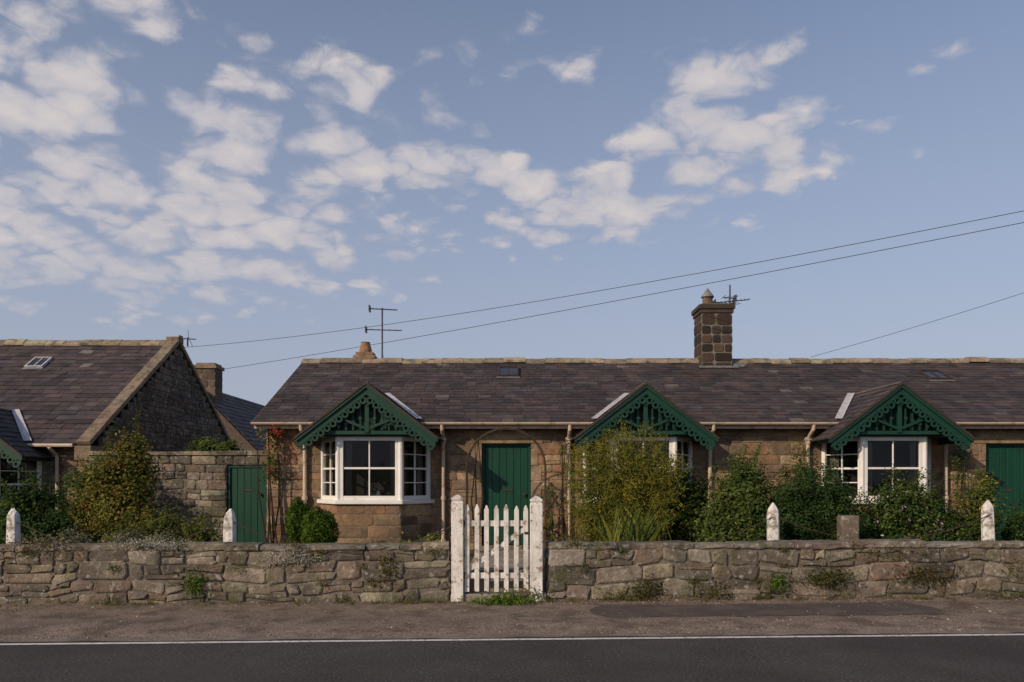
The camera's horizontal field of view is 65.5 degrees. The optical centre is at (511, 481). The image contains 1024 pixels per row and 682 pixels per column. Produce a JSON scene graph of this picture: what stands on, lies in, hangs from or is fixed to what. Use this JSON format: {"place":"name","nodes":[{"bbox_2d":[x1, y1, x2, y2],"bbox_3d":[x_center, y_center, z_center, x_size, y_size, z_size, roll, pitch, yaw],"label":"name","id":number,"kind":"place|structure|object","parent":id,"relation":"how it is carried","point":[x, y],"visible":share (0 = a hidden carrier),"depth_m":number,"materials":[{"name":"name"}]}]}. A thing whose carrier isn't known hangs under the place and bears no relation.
{"place":"outdoors","nodes":[
{"label":"outdoors","id":0,"kind":"place"},
{"bbox_2d":[450,549,544,576],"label":"garden ground","id":1,"kind":"structure","parent":0,"point":[471,554],"depth_m":13.10,"materials":[{"name":"soil"}]},
{"bbox_2d":[6,508,20,543],"bbox_3d":[-6.699,0.880,10.700,0.183,1.063,0.146,0,0,0],"label":"stone post","id":2,"kind":"object","parent":1,"relation":"on","point":[13,526],"visible":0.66,"depth_m":10.64,"materials":[{"name":"white stone"}]},
{"bbox_2d":[0,459,86,543],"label":"shrub","id":3,"kind":"object","parent":1,"relation":"on","point":[39,520],"visible":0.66,"depth_m":12.13,"materials":[{"name":"green plant"}]},
{"bbox_2d":[33,407,175,542],"bbox_3d":[-6.045,0.080,12.272,2.145,2.459,1.320,0,0,16],"label":"shrub","id":4,"kind":"object","parent":1,"relation":"on","point":[118,485],"visible":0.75,"depth_m":12.10,"materials":[{"name":"green plant"}]},
{"bbox_2d":[55,450,161,510],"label":"shrub","id":5,"kind":"object","parent":1,"relation":"on","point":[72,486],"visible":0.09,"depth_m":14.13,"materials":[{"name":"green plant"}]},
{"bbox_2d":[0,337,232,516],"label":"stone cottage","id":6,"kind":"structure","parent":1,"relation":"on","point":[63,403],"depth_m":17.37,"materials":[{"name":"stone"}]},
{"bbox_2d":[0,454,41,498],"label":"bay window frame","id":7,"kind":"structure","parent":6,"relation":"in","point":[38,463],"depth_m":15.33,"materials":[{"name":"white paint"}]},
{"bbox_2d":[179,333,195,346],"bbox_3d":[-7.886,-3.499,19.386,0.382,0.403,0.264,0,0,-11],"label":"tv antenna","id":8,"kind":"object","parent":6,"relation":"attached to","point":[187,338],"visible":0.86,"depth_m":19.38,"materials":[{"name":"metal"}]},
{"bbox_2d":[52,521,187,543],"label":"lavender plant","id":9,"kind":"object","parent":1,"relation":"on","point":[121,537],"visible":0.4,"depth_m":10.83,"materials":[{"name":"green plant"}]},
{"bbox_2d":[92,500,222,543],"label":"shrub","id":10,"kind":"object","parent":1,"relation":"on","point":[203,536],"visible":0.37,"depth_m":11.69,"materials":[{"name":"green plant"}]},
{"bbox_2d":[0,549,450,603],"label":"stone wall","id":11,"kind":"structure","parent":1,"relation":"on","point":[77,577],"depth_m":10.20,"materials":[{"name":"grey stone"}]},
{"bbox_2d":[0,541,449,552],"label":"coping stones","id":12,"kind":"object","parent":11,"relation":"on","point":[258,546],"visible":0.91,"depth_m":10.23,"materials":[{"name":"grey stone"}]},
{"bbox_2d":[226,464,231,512],"bbox_3d":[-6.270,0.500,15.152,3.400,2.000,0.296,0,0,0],"label":"frame","id":13,"kind":"object","parent":1,"relation":"on","point":[227,486],"visible":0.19,"depth_m":15.06,"materials":[{"name":"green wood"}]},
{"bbox_2d":[88,450,266,454],"bbox_3d":[-6.270,-0.545,15.155,3.392,0.087,0.410,0,0,0],"label":"coping","id":14,"kind":"object","parent":13,"relation":"on","point":[250,452],"visible":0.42,"depth_m":14.95,"materials":[{"name":"stone"}]},
{"bbox_2d":[181,433,243,459],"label":"ivy","id":15,"kind":"object","parent":14,"relation":"on","point":[228,445],"visible":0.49,"depth_m":15.22,"materials":[{"name":"green plant"}]},
{"bbox_2d":[88,455,266,540],"bbox_3d":[-6.271,0.500,14.986,3.406,2.008,0.048,0,0,0],"label":"stonework","id":16,"kind":"object","parent":13,"relation":"attached to","point":[193,482],"visible":0.33,"depth_m":14.98,"materials":[{"name":"stone"}]},
{"bbox_2d":[228,465,266,542],"bbox_3d":[-5.000,0.430,15.070,0.740,1.500,0.080,0,0,0],"label":"door","id":17,"kind":"structure","parent":13,"relation":"attached to","point":[244,506],"depth_m":15.06,"materials":[{"name":"paint"}]},
{"bbox_2d":[223,509,236,541],"bbox_3d":[-3.825,0.885,10.779,0.183,1.053,0.150,0,0,0],"label":"stone post","id":18,"kind":"object","parent":1,"relation":"on","point":[229,528],"visible":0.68,"depth_m":10.72,"materials":[{"name":"white stone"}]},
{"bbox_2d":[194,363,266,464],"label":"outbuilding","id":19,"kind":"structure","parent":1,"relation":"on","point":[237,415],"depth_m":24.35,"materials":[{"name":"stone"}]},
{"bbox_2d":[253,418,286,543],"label":"climbing rose","id":20,"kind":"object","parent":1,"relation":"on","point":[273,533],"visible":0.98,"depth_m":14.54,"materials":[{"name":"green plant"}]},
{"bbox_2d":[284,496,310,542],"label":"boxwood bush","id":21,"kind":"object","parent":1,"relation":"on","point":[297,511],"visible":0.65,"depth_m":12.76,"materials":[{"name":"green plant"}]},
{"bbox_2d":[299,505,340,542],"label":"boxwood bush","id":22,"kind":"object","parent":1,"relation":"on","point":[319,525],"visible":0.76,"depth_m":12.02,"materials":[{"name":"green plant"}]},
{"bbox_2d":[372,531,442,542],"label":"shrub","id":23,"kind":"object","parent":1,"relation":"on","point":[432,538],"visible":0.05,"depth_m":13.10,"materials":[{"name":"green plant"}]},
{"bbox_2d":[466,427,545,547],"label":"garden arch","id":24,"kind":"structure","parent":1,"relation":"on","point":[504,428],"depth_m":13.44,"materials":[{"name":"metal"}]},
{"bbox_2d":[464,439,550,556],"bbox_3d":[-0.159,0.283,13.575,1.660,2.048,0.465,0,0,0],"label":"climbing rose","id":25,"kind":"object","parent":1,"relation":"on","point":[547,524],"visible":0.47,"depth_m":13.58,"materials":[{"name":"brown plant"}]},
{"bbox_2d":[540,431,571,540],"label":"climbing rose","id":26,"kind":"object","parent":1,"relation":"on","point":[552,524],"visible":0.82,"depth_m":14.59,"materials":[{"name":"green plant"}]},
{"bbox_2d":[556,526,588,540],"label":"iris clump","id":27,"kind":"object","parent":1,"relation":"on","point":[571,535],"visible":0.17,"depth_m":12.38,"materials":[{"name":"green plant"}]},
{"bbox_2d":[556,415,690,541],"bbox_3d":[1.704,0.141,12.276,2.040,2.319,1.382,0,0,0],"label":"fennel bush","id":28,"kind":"object","parent":1,"relation":"on","point":[619,489],"visible":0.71,"depth_m":12.04,"materials":[{"name":"green plant"}]},
{"bbox_2d":[579,504,677,540],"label":"iris clump","id":29,"kind":"object","parent":1,"relation":"on","point":[620,534],"visible":0.41,"depth_m":11.36,"materials":[{"name":"green plant"}]},
{"bbox_2d":[251,288,1023,549],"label":"stone cottage","id":30,"kind":"structure","parent":1,"relation":"on","point":[376,449],"depth_m":14.80,"materials":[{"name":"stone"}]},
{"bbox_2d":[321,437,429,499],"bbox_3d":[-2.530,-0.237,14.448,2.033,1.125,0.745,0,0,0],"label":"bay window frame","id":31,"kind":"structure","parent":30,"relation":"in","point":[339,467],"depth_m":14.11,"materials":[{"name":"white paint"}]},
{"bbox_2d":[365,305,401,357],"bbox_3d":[-2.920,-3.294,18.105,0.831,1.392,0.441,0,0,-9],"label":"tv antenna","id":32,"kind":"object","parent":30,"relation":"attached to","point":[381,309],"visible":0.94,"depth_m":18.09,"materials":[{"name":"metal"}]},
{"bbox_2d":[482,444,530,544],"bbox_3d":[-0.102,0.235,14.900,0.908,1.890,0.080,0,0,0],"label":"door","id":33,"kind":"structure","parent":30,"relation":"in","point":[504,466],"depth_m":14.89,"materials":[{"name":"paint"}]},
{"bbox_2d":[583,437,691,498],"bbox_3d":[2.330,-0.237,14.448,2.033,1.125,0.745,0,0,0],"label":"bay window frame","id":34,"kind":"structure","parent":30,"relation":"in","point":[673,444],"depth_m":14.28,"materials":[{"name":"white paint"}]},
{"bbox_2d":[713,285,748,304],"bbox_3d":[4.992,-3.599,18.190,0.840,1.802,0.477,0,0,27],"label":"tv antenna","id":35,"kind":"object","parent":30,"relation":"attached to","point":[734,299],"visible":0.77,"depth_m":18.18,"materials":[{"name":"metal"}]},
{"bbox_2d":[821,437,930,499],"bbox_3d":[6.760,-0.237,14.448,2.033,1.125,0.745,0,0,0],"label":"bay window frame","id":36,"kind":"structure","parent":30,"relation":"in","point":[862,454],"depth_m":14.10,"materials":[{"name":"white paint"}]},
{"bbox_2d":[787,431,973,534],"bbox_3d":[6.696,0.124,14.519,3.373,2.357,0.512,0,0,0],"label":"climbing rose","id":37,"kind":"object","parent":30,"relation":"attached to","point":[957,455],"visible":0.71,"depth_m":14.48,"materials":[{"name":"green plant"}]},
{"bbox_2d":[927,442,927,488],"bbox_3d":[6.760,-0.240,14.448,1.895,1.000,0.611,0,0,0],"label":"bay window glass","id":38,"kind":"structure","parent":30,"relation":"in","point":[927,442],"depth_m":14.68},
{"bbox_2d":[986,444,1023,540],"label":"door","id":39,"kind":"structure","parent":30,"relation":"in","point":[1006,460],"depth_m":14.89,"materials":[{"name":"paint"}]},
{"bbox_2d":[641,449,715,541],"bbox_3d":[2.637,0.385,12.835,1.736,1.851,1.315,0,0,29],"label":"shrub","id":40,"kind":"object","parent":1,"relation":"on","point":[695,499],"visible":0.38,"depth_m":12.51,"materials":[{"name":"green plant"}]},
{"bbox_2d":[683,443,792,541],"bbox_3d":[3.449,0.346,12.027,1.631,1.920,1.109,0,0,-9],"label":"shrub","id":41,"kind":"object","parent":1,"relation":"on","point":[733,507],"visible":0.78,"depth_m":11.85,"materials":[{"name":"green plant"}]},
{"bbox_2d":[767,503,779,539],"bbox_3d":[3.659,0.850,11.150,0.183,1.122,0.148,0,0,0],"label":"stone post","id":42,"kind":"object","parent":1,"relation":"on","point":[773,530],"visible":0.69,"depth_m":11.09,"materials":[{"name":"white stone"}]},
{"bbox_2d":[743,457,878,540],"bbox_3d":[4.445,0.472,11.908,2.092,1.682,1.424,0,0,0],"label":"hedge","id":43,"kind":"object","parent":1,"relation":"on","point":[808,502],"visible":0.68,"depth_m":11.69,"materials":[{"name":"green plant"}]},
{"bbox_2d":[851,464,979,541],"bbox_3d":[5.980,0.537,12.198,1.988,1.653,1.396,0,0,0],"label":"flowering shrub","id":44,"kind":"object","parent":1,"relation":"on","point":[901,512],"visible":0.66,"depth_m":11.84,"materials":[{"name":"green plant"}]},
{"bbox_2d":[954,465,1008,540],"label":"shrub","id":45,"kind":"object","parent":1,"relation":"on","point":[981,496],"visible":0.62,"depth_m":11.91,"materials":[{"name":"green plant"}]},
{"bbox_2d":[981,500,994,540],"bbox_3d":[6.750,0.833,11.282,0.190,1.149,0.146,0,0,0],"label":"stone post","id":46,"kind":"object","parent":1,"relation":"on","point":[987,527],"visible":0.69,"depth_m":11.22,"materials":[{"name":"white stone"}]},
{"bbox_2d":[994,492,1023,540],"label":"hedge","id":47,"kind":"object","parent":1,"relation":"on","point":[1013,529],"visible":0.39,"depth_m":11.83,"materials":[{"name":"green plant"}]},
{"bbox_3d":[-24.000,-2.350,40.000,1.000,8.100,0.280,0,0,0],"label":"utility pole","id":48,"kind":"object","parent":1,"relation":"on","visible":0},
{"bbox_2d":[193,211,1023,368],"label":"power line","id":49,"kind":"object","parent":48,"relation":"attached to","point":[675,289],"visible":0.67,"depth_m":16.54,"materials":[{"name":"metal"}]},
{"bbox_2d":[450,548,546,600],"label":"garden path","id":50,"kind":"structure","parent":0,"point":[472,593],"depth_m":10.60,"materials":[{"name":"grey stone"}]},
{"bbox_2d":[451,494,542,601],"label":"picket gate","id":51,"kind":"structure","parent":50,"relation":"on","point":[458,524],"depth_m":10.35,"materials":[{"name":"white paint"}]},
{"bbox_2d":[0,632,1023,681],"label":"road","id":52,"kind":"structure","parent":0,"point":[989,658],"depth_m":7.13,"materials":[{"name":"grey asphalt"}]},
{"bbox_2d":[0,626,1023,641],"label":"road edge","id":53,"kind":"object","parent":52,"relation":"on","point":[444,635],"visible":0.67,"depth_m":8.32,"materials":[{"name":"grey concrete"}]},
{"bbox_2d":[0,634,1023,644],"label":"road marking","id":54,"kind":"object","parent":52,"relation":"on","point":[500,639],"visible":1,"depth_m":8.06,"materials":[{"name":"paint"}]},
{"bbox_2d":[0,596,1023,639],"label":"pavement","id":55,"kind":"structure","parent":0,"point":[29,616],"depth_m":9.13,"materials":[{"name":"grey gravel"}]},
{"bbox_2d":[461,581,554,605],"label":"weeds","id":56,"kind":"object","parent":55,"relation":"on","point":[505,600],"visible":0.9,"depth_m":10.14,"materials":[{"name":"green plant"}]},
{"bbox_2d":[0,529,1023,603],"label":"weeds","id":57,"kind":"object","parent":55,"relation":"on","point":[43,541],"visible":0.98,"depth_m":10.41,"materials":[{"name":"green plant"}]},
{"bbox_2d":[0,593,1023,606],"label":"grass tufts","id":58,"kind":"object","parent":55,"relation":"on","point":[551,600],"visible":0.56,"depth_m":10.27,"materials":[{"name":"green plant"}]},
{"bbox_2d":[590,602,942,616],"bbox_3d":[3.100,1.561,9.732,4.320,0.008,0.948,0,0,-3],"label":"pavement patch","id":59,"kind":"object","parent":55,"relation":"on","point":[741,609],"visible":1,"depth_m":9.75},
{"bbox_2d":[544,547,1023,599],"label":"stone wall","id":60,"kind":"structure","parent":55,"relation":"on","point":[680,567],"depth_m":10.55,"materials":[{"name":"grey stone"}]},
{"bbox_2d":[545,538,1023,549],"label":"coping stones","id":61,"kind":"object","parent":60,"relation":"on","point":[766,544],"visible":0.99,"depth_m":10.58,"materials":[{"name":"grey stone"}]},
{"bbox_2d":[837,515,858,540],"bbox_3d":[4.705,0.885,11.150,0.250,0.830,0.200,0,0,0],"label":"stone block","id":62,"kind":"object","parent":60,"relation":"on","point":[847,527],"depth_m":11.05,"materials":[{"name":"brown stone"}]},
{"bbox_2d":[0,0,1023,405],"label":"sky","id":63,"kind":"structure","parent":0,"point":[222,172],"materials":[{"name":"blue"}]},
{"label":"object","id":64,"kind":"object","parent":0,"visible":0},
{"bbox_2d":[16,513,992,543],"bbox_3d":[0.042,0.698,10.716,13.485,0.512,0.475,0,0,-2],"label":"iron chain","id":65,"kind":"object","parent":64,"relation":"on","point":[559,533],"visible":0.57,"depth_m":10.73,"materials":[{"name":"brown metal"}]}
]}

